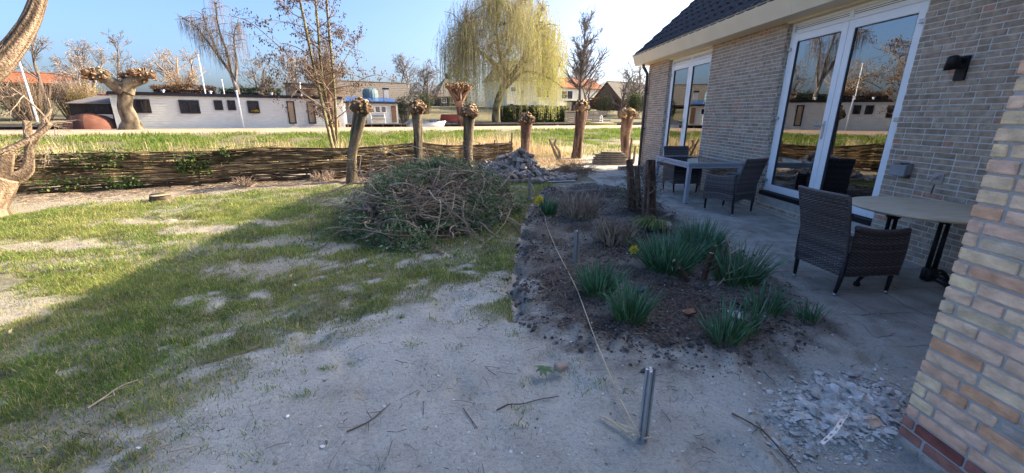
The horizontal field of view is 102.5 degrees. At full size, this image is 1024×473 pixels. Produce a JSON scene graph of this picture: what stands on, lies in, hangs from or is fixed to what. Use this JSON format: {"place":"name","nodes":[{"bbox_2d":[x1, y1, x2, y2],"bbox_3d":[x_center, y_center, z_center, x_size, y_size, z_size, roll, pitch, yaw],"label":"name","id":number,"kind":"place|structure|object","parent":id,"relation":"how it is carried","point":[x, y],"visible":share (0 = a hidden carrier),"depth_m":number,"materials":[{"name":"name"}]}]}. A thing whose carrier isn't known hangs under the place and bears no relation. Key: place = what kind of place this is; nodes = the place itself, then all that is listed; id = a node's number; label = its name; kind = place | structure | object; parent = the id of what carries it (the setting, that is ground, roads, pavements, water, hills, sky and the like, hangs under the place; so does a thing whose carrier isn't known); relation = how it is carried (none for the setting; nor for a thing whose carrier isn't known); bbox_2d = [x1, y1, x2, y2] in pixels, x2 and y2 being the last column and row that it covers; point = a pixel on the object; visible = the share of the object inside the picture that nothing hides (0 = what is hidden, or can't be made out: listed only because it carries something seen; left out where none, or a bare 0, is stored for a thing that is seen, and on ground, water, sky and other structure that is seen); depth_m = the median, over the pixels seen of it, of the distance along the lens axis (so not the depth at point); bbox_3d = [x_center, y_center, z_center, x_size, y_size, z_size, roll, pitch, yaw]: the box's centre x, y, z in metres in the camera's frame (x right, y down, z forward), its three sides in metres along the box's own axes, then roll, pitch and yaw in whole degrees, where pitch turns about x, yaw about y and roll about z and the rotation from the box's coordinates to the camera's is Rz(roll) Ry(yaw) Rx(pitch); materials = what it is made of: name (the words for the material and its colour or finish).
{"place":"outdoors","nodes":[
{"label":"outdoors","id":0,"kind":"place"},
{"bbox_2d":[16,125,569,129],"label":"water","id":1,"kind":"structure","parent":0,"point":[548,125],"depth_m":47.32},
{"bbox_2d":[65,94,114,118],"bbox_3d":[-26.880,-8.066,26.844,2.100,2.503,3.350,-8,19,-27],"label":"boat shed","id":2,"kind":"object","parent":1,"relation":"in","point":[99,104],"visible":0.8,"depth_m":25.66,"materials":[{"name":"brown wood"}]},
{"bbox_2d":[106,82,345,128],"bbox_3d":[-20.001,-9.573,30.514,13.750,3.690,4.747,-8,19,-27],"label":"houseboat","id":3,"kind":"object","parent":1,"relation":"on","point":[160,110],"visible":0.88,"depth_m":28.25,"materials":[{"name":"metal"}]},
{"bbox_2d":[133,99,151,112],"bbox_3d":[-23.689,-8.345,26.275,0.890,0.840,0.110,-8,19,-27],"label":"window","id":4,"kind":"structure","parent":3,"relation":"in","point":[139,105],"depth_m":26.28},
{"bbox_2d":[178,100,200,113],"bbox_3d":[-21.500,-8.654,27.400,1.090,0.860,0.110,-8,19,-27],"label":"window","id":5,"kind":"structure","parent":3,"relation":"in","point":[186,106],"depth_m":27.39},
{"bbox_2d":[286,101,296,123],"bbox_3d":[-16.211,-9.118,30.201,0.500,1.580,0.110,-8,19,-27],"label":"door","id":6,"kind":"structure","parent":3,"relation":"in","point":[291,115],"depth_m":30.19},
{"bbox_2d":[343,88,401,126],"bbox_3d":[-12.167,-10.782,34.949,4.500,3.680,4.200,-8,19,-27],"label":"houseboat","id":7,"kind":"object","parent":1,"relation":"on","point":[387,107],"visible":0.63,"depth_m":34.16,"materials":[{"name":"grey wood"}]},
{"bbox_2d":[405,118,445,126],"bbox_3d":[-7.404,-9.794,35.516,3.567,1.120,1.380,-8,19,-27],"label":"rowing boat","id":8,"kind":"object","parent":1,"relation":"on","point":[426,123],"visible":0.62,"depth_m":35.13,"materials":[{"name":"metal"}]},
{"bbox_2d":[0,174,635,472],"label":"lawn grass","id":9,"kind":"structure","parent":0,"point":[82,277],"depth_m":3.81,"materials":[{"name":"plant"}]},
{"bbox_2d":[0,127,640,176],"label":"bank grass","id":10,"kind":"structure","parent":0,"point":[402,137],"depth_m":19.21,"materials":[{"name":"plant"}]},
{"bbox_2d":[0,125,640,134],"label":"path","id":11,"kind":"structure","parent":0,"point":[151,131],"depth_m":25.66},
{"bbox_2d":[0,0,693,105],"label":"sky","id":12,"kind":"structure","parent":0,"point":[394,27],"materials":[{"name":"blue"}]},
{"bbox_2d":[0,100,950,472],"bbox_3d":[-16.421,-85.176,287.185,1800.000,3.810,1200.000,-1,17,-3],"label":"ground","id":13,"kind":"structure","parent":0,"point":[912,298],"depth_m":2.80,"materials":[{"name":"sand"}]},
{"bbox_2d":[0,107,52,217],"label":"pruned tree","id":14,"kind":"object","parent":13,"relation":"on","point":[11,180],"visible":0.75,"depth_m":6.57,"materials":[{"name":"brown plant"}]},
{"bbox_2d":[15,35,52,102],"bbox_3d":[-46.670,-16.881,39.826,4.935,7.816,4.270,-1,17,-3],"label":"bare tree","id":15,"kind":"object","parent":13,"relation":"on","point":[34,56],"visible":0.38,"depth_m":39.94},
{"bbox_2d":[0,77,69,120],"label":"thicket","id":16,"kind":"object","parent":13,"relation":"on","point":[29,113],"visible":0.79,"depth_m":31.18,"materials":[{"name":"plant"}]},
{"bbox_2d":[0,0,84,169],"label":"leaning tree","id":17,"kind":"object","parent":13,"relation":"on","point":[16,41],"visible":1,"depth_m":5.47,"materials":[{"name":"brown plant"}]},
{"bbox_2d":[0,71,84,99],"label":"house","id":18,"kind":"structure","parent":13,"relation":"on","point":[16,75],"depth_m":47.64,"materials":[{"name":"brick"}]},
{"bbox_2d":[40,78,90,118],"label":"thicket","id":19,"kind":"object","parent":13,"relation":"on","point":[67,111],"visible":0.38,"depth_m":32.72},
{"bbox_2d":[46,48,97,96],"bbox_3d":[-40.706,-14.564,38.286,3.540,5.516,2.855,-8,18,-26],"label":"bare tree","id":20,"kind":"object","parent":13,"relation":"on","point":[71,74],"visible":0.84,"depth_m":37.76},
{"bbox_2d":[58,79,106,108],"bbox_3d":[-33.788,-10.953,32.903,3.459,3.250,2.490,-13,21,-39],"label":"forsythia","id":21,"kind":"object","parent":13,"relation":"on","point":[83,94],"visible":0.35,"depth_m":32.48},
{"bbox_2d":[52,38,122,95],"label":"bare tree","id":22,"kind":"object","parent":13,"relation":"on","point":[84,48],"visible":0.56,"depth_m":56.41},
{"bbox_2d":[62,113,116,128],"bbox_3d":[-26.128,-7.191,25.536,2.980,1.059,1.412,-8,19,-27],"label":"dome tent","id":23,"kind":"object","parent":13,"relation":"on","point":[88,121],"visible":0.7,"depth_m":25.16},
{"bbox_2d":[80,66,157,129],"bbox_3d":[-23.006,-8.116,24.518,3.448,3.832,1.267,-8,19,-27],"label":"pollard willow","id":24,"kind":"object","parent":13,"relation":"on","point":[124,89],"visible":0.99,"depth_m":24.21,"materials":[{"name":"brown plant"}]},
{"bbox_2d":[99,28,144,79],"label":"bare tree","id":25,"kind":"object","parent":13,"relation":"on","point":[117,68],"visible":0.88,"depth_m":43.80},
{"bbox_2d":[148,192,174,202],"bbox_3d":[-6.604,-0.700,7.710,0.519,0.212,0.543,-1,17,-3],"label":"tree stump","id":26,"kind":"object","parent":13,"relation":"on","point":[161,196],"visible":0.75,"depth_m":7.65,"materials":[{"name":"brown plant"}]},
{"bbox_2d":[132,47,208,89],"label":"bare tree","id":27,"kind":"object","parent":13,"relation":"on","point":[168,79],"visible":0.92,"depth_m":49.00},
{"bbox_2d":[149,82,216,93],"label":"hedge","id":28,"kind":"object","parent":13,"relation":"on","point":[170,88],"visible":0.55,"depth_m":39.24,"materials":[{"name":"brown plant"}]},
{"bbox_2d":[175,0,252,93],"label":"birch tree","id":29,"kind":"object","parent":13,"relation":"on","point":[216,51],"visible":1,"depth_m":38.13,"materials":[{"name":"plant"}]},
{"bbox_2d":[232,176,255,186],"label":"cut shrub","id":30,"kind":"object","parent":13,"relation":"on","point":[238,182],"visible":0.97,"depth_m":9.38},
{"bbox_2d":[217,86,282,94],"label":"hedge","id":31,"kind":"object","parent":13,"relation":"on","point":[244,91],"visible":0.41,"depth_m":41.59,"materials":[{"name":"brown plant"}]},
{"bbox_2d":[237,54,281,94],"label":"bare tree","id":32,"kind":"object","parent":13,"relation":"on","point":[252,74],"visible":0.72,"depth_m":41.70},
{"bbox_2d":[14,132,512,195],"bbox_3d":[-6.429,-1.710,9.600,15.273,1.152,0.679,-9,19,-29],"label":"wattle fence","id":33,"kind":"object","parent":13,"relation":"on","point":[296,159],"visible":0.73,"depth_m":9.55,"materials":[{"name":"wicker"}]},
{"bbox_2d":[16,150,124,181],"bbox_3d":[-8.966,-1.454,8.386,1.673,0.627,0.178,-9,19,-30],"label":"ivy plant","id":34,"kind":"object","parent":33,"relation":"attached to","point":[69,158],"visible":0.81,"depth_m":8.38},
{"bbox_2d":[18,174,138,193],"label":"ivy plant","id":35,"kind":"object","parent":33,"relation":"attached to","point":[70,179],"visible":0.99,"depth_m":8.43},
{"bbox_2d":[89,175,158,190],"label":"ivy plant","id":36,"kind":"object","parent":33,"relation":"attached to","point":[131,184],"visible":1,"depth_m":8.84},
{"bbox_2d":[84,147,183,170],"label":"ivy plant","id":37,"kind":"object","parent":33,"relation":"attached to","point":[110,154],"visible":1,"depth_m":8.67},
{"bbox_2d":[140,152,251,176],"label":"ivy plant","id":38,"kind":"object","parent":33,"relation":"attached to","point":[184,170],"visible":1,"depth_m":9.25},
{"bbox_2d":[199,146,273,161],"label":"ivy plant","id":39,"kind":"object","parent":33,"relation":"attached to","point":[224,151],"visible":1,"depth_m":9.47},
{"bbox_2d":[3,189,525,424],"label":"dead leaves","id":40,"kind":"object","parent":13,"relation":"on","point":[232,381],"visible":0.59,"depth_m":3.18,"materials":[{"name":"plant"}]},
{"bbox_2d":[274,47,310,89],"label":"bare tree","id":41,"kind":"object","parent":13,"relation":"on","point":[287,70],"visible":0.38,"depth_m":67.70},
{"bbox_2d":[0,130,587,176],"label":"reed straw","id":42,"kind":"object","parent":13,"relation":"on","point":[535,149],"visible":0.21,"depth_m":14.36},
{"bbox_2d":[282,82,317,95],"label":"garden building","id":43,"kind":"structure","parent":13,"relation":"on","point":[290,92],"depth_m":43.95,"materials":[{"name":"grey wood"}]},
{"bbox_2d":[229,0,397,147],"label":"alder tree","id":44,"kind":"object","parent":13,"relation":"on","point":[324,110],"visible":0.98,"depth_m":13.16,"materials":[{"name":"brown plant"}]},
{"bbox_2d":[0,122,641,129],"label":"quay wall","id":45,"kind":"structure","parent":13,"relation":"on","point":[10,126],"depth_m":43.59,"materials":[{"name":"grey concrete"}]},
{"bbox_2d":[309,168,334,181],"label":"cut shrub","id":46,"kind":"object","parent":13,"relation":"on","point":[326,177],"visible":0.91,"depth_m":10.15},
{"bbox_2d":[295,33,351,127],"bbox_3d":[-13.665,-11.241,29.915,4.064,6.636,4.271,-5,17,-16],"label":"bare tree","id":47,"kind":"object","parent":13,"relation":"on","point":[329,86],"visible":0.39,"depth_m":29.63,"materials":[{"name":"red plant"}]},
{"bbox_2d":[346,97,372,183],"bbox_3d":[-3.675,-2.263,9.896,0.771,2.113,0.528,-1,17,-3],"label":"pollard willow","id":48,"kind":"object","parent":13,"relation":"on","point":[361,108],"visible":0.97,"depth_m":9.70,"materials":[{"name":"brown plant"}]},
{"bbox_2d":[335,80,410,107],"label":"house","id":49,"kind":"structure","parent":13,"relation":"on","point":[399,89],"depth_m":58.56,"materials":[{"name":"brick"}]},
{"bbox_2d":[391,92,411,122],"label":"evergreen bush","id":50,"kind":"object","parent":13,"relation":"on","point":[402,108],"visible":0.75,"depth_m":40.55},
{"bbox_2d":[392,52,419,97],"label":"bare tree","id":51,"kind":"object","parent":13,"relation":"on","point":[404,66],"visible":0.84,"depth_m":78.07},
{"bbox_2d":[407,98,425,163],"bbox_3d":[-2.531,-2.663,11.163,0.514,2.148,0.540,-1,17,-3],"label":"pollard willow","id":52,"kind":"object","parent":13,"relation":"on","point":[416,108],"visible":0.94,"depth_m":10.96,"materials":[{"name":"brown plant"}]},
{"bbox_2d":[288,126,550,253],"bbox_3d":[-1.121,-0.792,6.792,4.240,1.976,4.624,-1,17,-3],"label":"brush pile","id":53,"kind":"object","parent":13,"relation":"on","point":[432,197],"visible":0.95,"depth_m":5.84,"materials":[{"name":"green plant"}]},
{"bbox_2d":[409,89,436,113],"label":"evergreen bush","id":54,"kind":"object","parent":13,"relation":"on","point":[428,104],"visible":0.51,"depth_m":52.34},
{"bbox_2d":[404,59,444,110],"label":"bare tree","id":55,"kind":"object","parent":13,"relation":"on","point":[424,77],"visible":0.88,"depth_m":54.57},
{"bbox_2d":[430,74,468,105],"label":"farmhouse","id":56,"kind":"object","parent":13,"relation":"on","point":[446,99],"visible":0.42,"depth_m":70.09,"materials":[{"name":"brick"}]},
{"bbox_2d":[0,175,913,472],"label":"plant litter","id":57,"kind":"object","parent":13,"relation":"on","point":[154,189],"visible":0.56,"depth_m":4.41,"materials":[{"name":"plant"}]},
{"bbox_2d":[445,81,473,126],"bbox_3d":[-4.473,-11.187,34.999,2.605,3.815,1.754,-7,18,-22],"label":"pollard willow","id":58,"kind":"object","parent":13,"relation":"on","point":[459,95],"visible":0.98,"depth_m":34.49,"materials":[{"name":"red plant"}]},
{"bbox_2d":[459,103,479,166],"bbox_3d":[-1.244,-2.872,12.089,0.598,2.026,0.560,-1,17,-3],"label":"pollard willow","id":59,"kind":"object","parent":13,"relation":"on","point":[469,113],"visible":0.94,"depth_m":11.87,"materials":[{"name":"brown plant"}]},
{"bbox_2d":[59,201,940,472],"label":"shell grit","id":60,"kind":"object","parent":13,"relation":"on","point":[610,413],"visible":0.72,"depth_m":2.38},
{"bbox_2d":[431,0,571,121],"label":"weeping willow","id":61,"kind":"object","parent":13,"relation":"on","point":[540,44],"visible":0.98,"depth_m":41.66,"materials":[{"name":"green plant"}]},
{"bbox_2d":[485,60,559,107],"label":"house","id":62,"kind":"structure","parent":13,"relation":"on","point":[509,100],"depth_m":63.73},
{"bbox_2d":[517,111,534,152],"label":"pollard willow","id":63,"kind":"object","parent":13,"relation":"on","point":[526,120],"visible":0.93,"depth_m":13.42,"materials":[{"name":"brown plant"}]},
{"bbox_2d":[500,105,569,121],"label":"hedge","id":64,"kind":"object","parent":13,"relation":"on","point":[507,114],"visible":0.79,"depth_m":47.75,"materials":[{"name":"green plant"}]},
{"bbox_2d":[534,195,560,215],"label":"daffodil clump","id":65,"kind":"object","parent":13,"relation":"on","point":[549,207],"visible":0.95,"depth_m":6.71,"materials":[{"name":"green plant"}]},
{"bbox_2d":[573,230,578,262],"bbox_3d":[0.699,0.190,4.505,0.037,0.525,0.037,-10,19,-30],"label":"metal stake","id":66,"kind":"object","parent":13,"relation":"on","point":[576,246],"visible":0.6,"depth_m":4.47,"materials":[{"name":"metal"}]},
{"bbox_2d":[545,154,608,176],"bbox_3d":[1.755,-1.951,11.765,2.241,1.255,2.058,-11,20,-33],"label":"twig heap","id":67,"kind":"object","parent":13,"relation":"on","point":[572,168],"visible":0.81,"depth_m":11.62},
{"bbox_2d":[552,188,604,220],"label":"cut shrub","id":68,"kind":"object","parent":13,"relation":"on","point":[574,209],"visible":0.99,"depth_m":6.43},
{"bbox_2d":[557,77,601,105],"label":"house","id":69,"kind":"structure","parent":13,"relation":"on","point":[572,92],"depth_m":87.13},
{"bbox_2d":[571,99,589,158],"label":"pollard willow","id":70,"kind":"object","parent":13,"relation":"on","point":[581,108],"visible":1,"depth_m":15.47,"materials":[{"name":"brown plant"}]},
{"bbox_2d":[559,4,610,100],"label":"bare tree","id":71,"kind":"object","parent":13,"relation":"on","point":[583,54],"visible":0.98,"depth_m":62.29,"materials":[{"name":"plant"}]},
{"bbox_2d":[564,110,609,121],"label":"quay fence","id":72,"kind":"object","parent":13,"relation":"on","point":[593,113],"visible":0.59,"depth_m":51.19,"materials":[{"name":"grey wood"}]},
{"bbox_2d":[570,58,610,100],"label":"bare tree","id":73,"kind":"object","parent":13,"relation":"on","point":[589,88],"visible":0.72,"depth_m":66.47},
{"bbox_2d":[531,184,650,439],"bbox_3d":[0.510,-0.040,5.138,0.483,0.342,6.493,-1,17,-3],"label":"string line","id":74,"kind":"object","parent":13,"relation":"on","point":[635,430],"visible":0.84,"depth_m":2.29,"materials":[{"name":"fabric"}]},
{"bbox_2d":[571,254,632,300],"bbox_3d":[0.788,0.383,3.683,0.543,0.344,0.560,-15,22,-41],"label":"daffodil clump","id":75,"kind":"object","parent":13,"relation":"on","point":[599,283],"visible":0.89,"depth_m":3.66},
{"bbox_2d":[594,94,614,115],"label":"evergreen bush","id":76,"kind":"object","parent":13,"relation":"on","point":[602,104],"visible":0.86,"depth_m":64.20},
{"bbox_2d":[590,216,643,247],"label":"cut shrub","id":77,"kind":"object","parent":13,"relation":"on","point":[608,235],"visible":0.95,"depth_m":5.12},
{"bbox_2d":[592,81,643,110],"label":"house","id":78,"kind":"structure","parent":13,"relation":"on","point":[612,87],"depth_m":76.98,"materials":[{"name":"brown wood"}]},
{"bbox_2d":[608,66,644,112],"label":"bare tree","id":79,"kind":"object","parent":13,"relation":"on","point":[624,89],"visible":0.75,"depth_m":64.81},
{"bbox_2d":[617,107,638,158],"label":"pollard willow","id":80,"kind":"object","parent":13,"relation":"on","point":[627,116],"visible":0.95,"depth_m":15.46,"materials":[{"name":"brown plant"}]},
{"bbox_2d":[596,273,667,325],"bbox_3d":[0.927,0.495,3.280,0.560,0.359,0.465,13,20,35],"label":"daffodil clump","id":81,"kind":"object","parent":13,"relation":"on","point":[631,304],"visible":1,"depth_m":3.24,"materials":[{"name":"plant"}]},
{"bbox_2d":[615,56,648,102],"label":"bare tree","id":82,"kind":"object","parent":13,"relation":"on","point":[639,76],"visible":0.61,"depth_m":66.11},
{"bbox_2d":[623,90,643,118],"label":"evergreen bush","id":83,"kind":"object","parent":13,"relation":"on","point":[633,103],"visible":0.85,"depth_m":62.93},
{"bbox_2d":[607,149,680,218],"bbox_3d":[2.137,-0.838,6.694,1.207,1.268,1.396,-1,17,-3],"label":"conifer stump","id":84,"kind":"object","parent":13,"relation":"on","point":[634,201],"visible":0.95,"depth_m":6.66,"materials":[{"name":"wood"}]},
{"bbox_2d":[637,367,655,443],"bbox_3d":[0.677,0.905,2.083,0.037,0.530,0.037,-10,19,-30],"label":"metal stake","id":85,"kind":"object","parent":13,"relation":"on","point":[647,398],"visible":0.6,"depth_m":2.05,"materials":[{"name":"metal"}]},
{"bbox_2d":[629,214,672,231],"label":"clump","id":86,"kind":"object","parent":13,"relation":"on","point":[654,223],"visible":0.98,"depth_m":5.68,"materials":[{"name":"plant"}]},
{"bbox_2d":[621,227,718,277],"bbox_3d":[1.623,0.136,4.285,0.998,0.483,0.987,-1,17,-3],"label":"daffodil clump","id":87,"kind":"object","parent":13,"relation":"on","point":[663,259],"visible":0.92,"depth_m":4.20,"materials":[{"name":"green plant"}]},
{"bbox_2d":[505,183,836,376],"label":"soil clods","id":88,"kind":"object","parent":13,"relation":"on","point":[529,247],"visible":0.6,"depth_m":3.68,"materials":[{"name":"soil"}]},
{"bbox_2d":[662,146,701,193],"bbox_3d":[3.666,-1.460,8.953,0.618,0.957,0.738,-1,17,-3],"label":"wicker chair","id":89,"kind":"object","parent":13,"relation":"on","point":[675,172],"visible":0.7,"depth_m":8.88,"materials":[{"name":"wicker"}]},
{"bbox_2d":[656,156,743,203],"bbox_3d":[3.738,-1.202,8.423,1.080,0.765,1.400,-1,17,-6],"label":"dining table","id":90,"kind":"object","parent":13,"relation":"on","point":[689,163],"visible":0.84,"depth_m":7.80,"materials":[{"name":"metal"}]},
{"bbox_2d":[666,213,743,260],"bbox_3d":[2.162,-0.006,4.743,0.791,0.502,0.888,-1,17,-3],"label":"daffodil clump","id":91,"kind":"object","parent":13,"relation":"on","point":[705,235],"visible":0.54,"depth_m":4.68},
{"bbox_2d":[672,233,758,284],"bbox_3d":[1.935,0.233,3.935,0.720,0.562,0.317,-1,17,-3],"label":"pruned bush","id":92,"kind":"object","parent":13,"relation":"on","point":[706,270],"visible":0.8,"depth_m":3.98,"materials":[{"name":"red plant"}]},
{"bbox_2d":[694,295,762,347],"bbox_3d":[1.550,0.602,2.950,0.444,0.367,0.448,5,17,15],"label":"daffodil clump","id":93,"kind":"object","parent":13,"relation":"on","point":[724,331],"visible":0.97,"depth_m":2.95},
{"bbox_2d":[703,158,768,215],"bbox_3d":[3.795,-0.880,6.997,0.618,0.957,0.738,-8,18,-26],"label":"wicker chair","id":94,"kind":"object","parent":13,"relation":"on","point":[731,187],"visible":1,"depth_m":6.82,"materials":[{"name":"wicker"}]},
{"bbox_2d":[693,235,802,288],"bbox_3d":[2.250,0.238,3.982,0.978,0.488,0.840,-1,17,-3],"label":"daffodil clump","id":95,"kind":"object","parent":13,"relation":"on","point":[749,267],"visible":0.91,"depth_m":3.91,"materials":[{"name":"plant"}]},
{"bbox_2d":[732,287,769,337],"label":"daffodil clump","id":96,"kind":"object","parent":13,"relation":"on","point":[754,315],"visible":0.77,"depth_m":3.07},
{"bbox_2d":[732,413,800,472],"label":"fallen twig","id":97,"kind":"object","parent":13,"relation":"on","point":[767,435],"visible":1,"depth_m":2.14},
{"bbox_2d":[740,278,802,317],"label":"daffodil clump","id":98,"kind":"object","parent":13,"relation":"on","point":[775,305],"visible":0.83,"depth_m":3.39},
{"bbox_2d":[700,353,913,472],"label":"mortar rubble","id":99,"kind":"object","parent":13,"relation":"on","point":[832,402],"visible":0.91,"depth_m":2.29,"materials":[{"name":"stone"}]},
{"bbox_2d":[820,414,875,444],"bbox_3d":[1.747,0.997,2.165,0.426,0.040,0.079,-6,18,-20],"label":"perforated strip","id":100,"kind":"object","parent":99,"relation":"on","point":[828,436],"visible":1,"depth_m":2.16,"materials":[{"name":"metal"}]},
{"bbox_2d":[783,295,834,323],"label":"daffodil clump","id":101,"kind":"object","parent":13,"relation":"on","point":[806,315],"visible":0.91,"depth_m":3.27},
{"bbox_2d":[632,0,1023,275],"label":"brick house","id":102,"kind":"structure","parent":13,"relation":"on","point":[855,98],"depth_m":5.73,"materials":[{"name":"brick"}]},
{"bbox_2d":[659,45,712,165],"bbox_3d":[4.352,-3.131,10.303,0.202,2.878,2.302,-1,17,-3],"label":"french door","id":103,"kind":"structure","parent":102,"relation":"in","point":[690,73],"depth_m":10.17,"materials":[{"name":"grey plastic"}]},
{"bbox_2d":[759,0,929,225],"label":"french door","id":104,"kind":"structure","parent":102,"relation":"in","point":[849,66],"depth_m":5.71,"materials":[{"name":"grey plastic"}]},
{"bbox_2d":[888,162,913,178],"bbox_3d":[4.530,-0.769,4.784,0.109,0.170,0.190,-1,17,-3],"label":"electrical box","id":105,"kind":"object","parent":102,"relation":"attached to","point":[902,170],"visible":1,"depth_m":4.75,"materials":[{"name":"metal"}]},
{"bbox_2d":[929,172,944,192],"bbox_3d":[4.559,-0.575,4.446,0.097,0.230,0.100,-1,17,-3],"label":"outdoor tap","id":106,"kind":"object","parent":102,"relation":"attached to","point":[937,178],"visible":1,"depth_m":4.42,"materials":[{"name":"metal"}]},
{"bbox_2d":[943,55,971,80],"bbox_3d":[4.516,-1.720,4.188,0.181,0.243,0.144,-1,17,-3],"label":"wall lamp","id":107,"kind":"object","parent":102,"relation":"attached to","point":[959,64],"visible":1,"depth_m":4.15,"materials":[{"name":"metal"}]},
{"bbox_2d":[792,185,911,295],"bbox_3d":[3.177,0.021,3.944,0.738,0.957,0.618,-2,17,-7],"label":"wicker chair","id":108,"kind":"object","parent":13,"relation":"on","point":[864,252],"visible":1,"depth_m":3.73,"materials":[{"name":"wicker"}]},
{"bbox_2d":[852,196,972,287],"bbox_3d":[3.963,0.088,4.055,1.172,0.775,1.164,-1,17,-3],"label":"bistro table","id":109,"kind":"object","parent":13,"relation":"on","point":[942,213],"visible":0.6,"depth_m":3.94,"materials":[{"name":"stone"}]},
{"bbox_2d":[897,60,1023,472],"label":"brick wing","id":110,"kind":"structure","parent":13,"relation":"on","point":[965,410],"depth_m":1.75,"materials":[{"name":"brick"}]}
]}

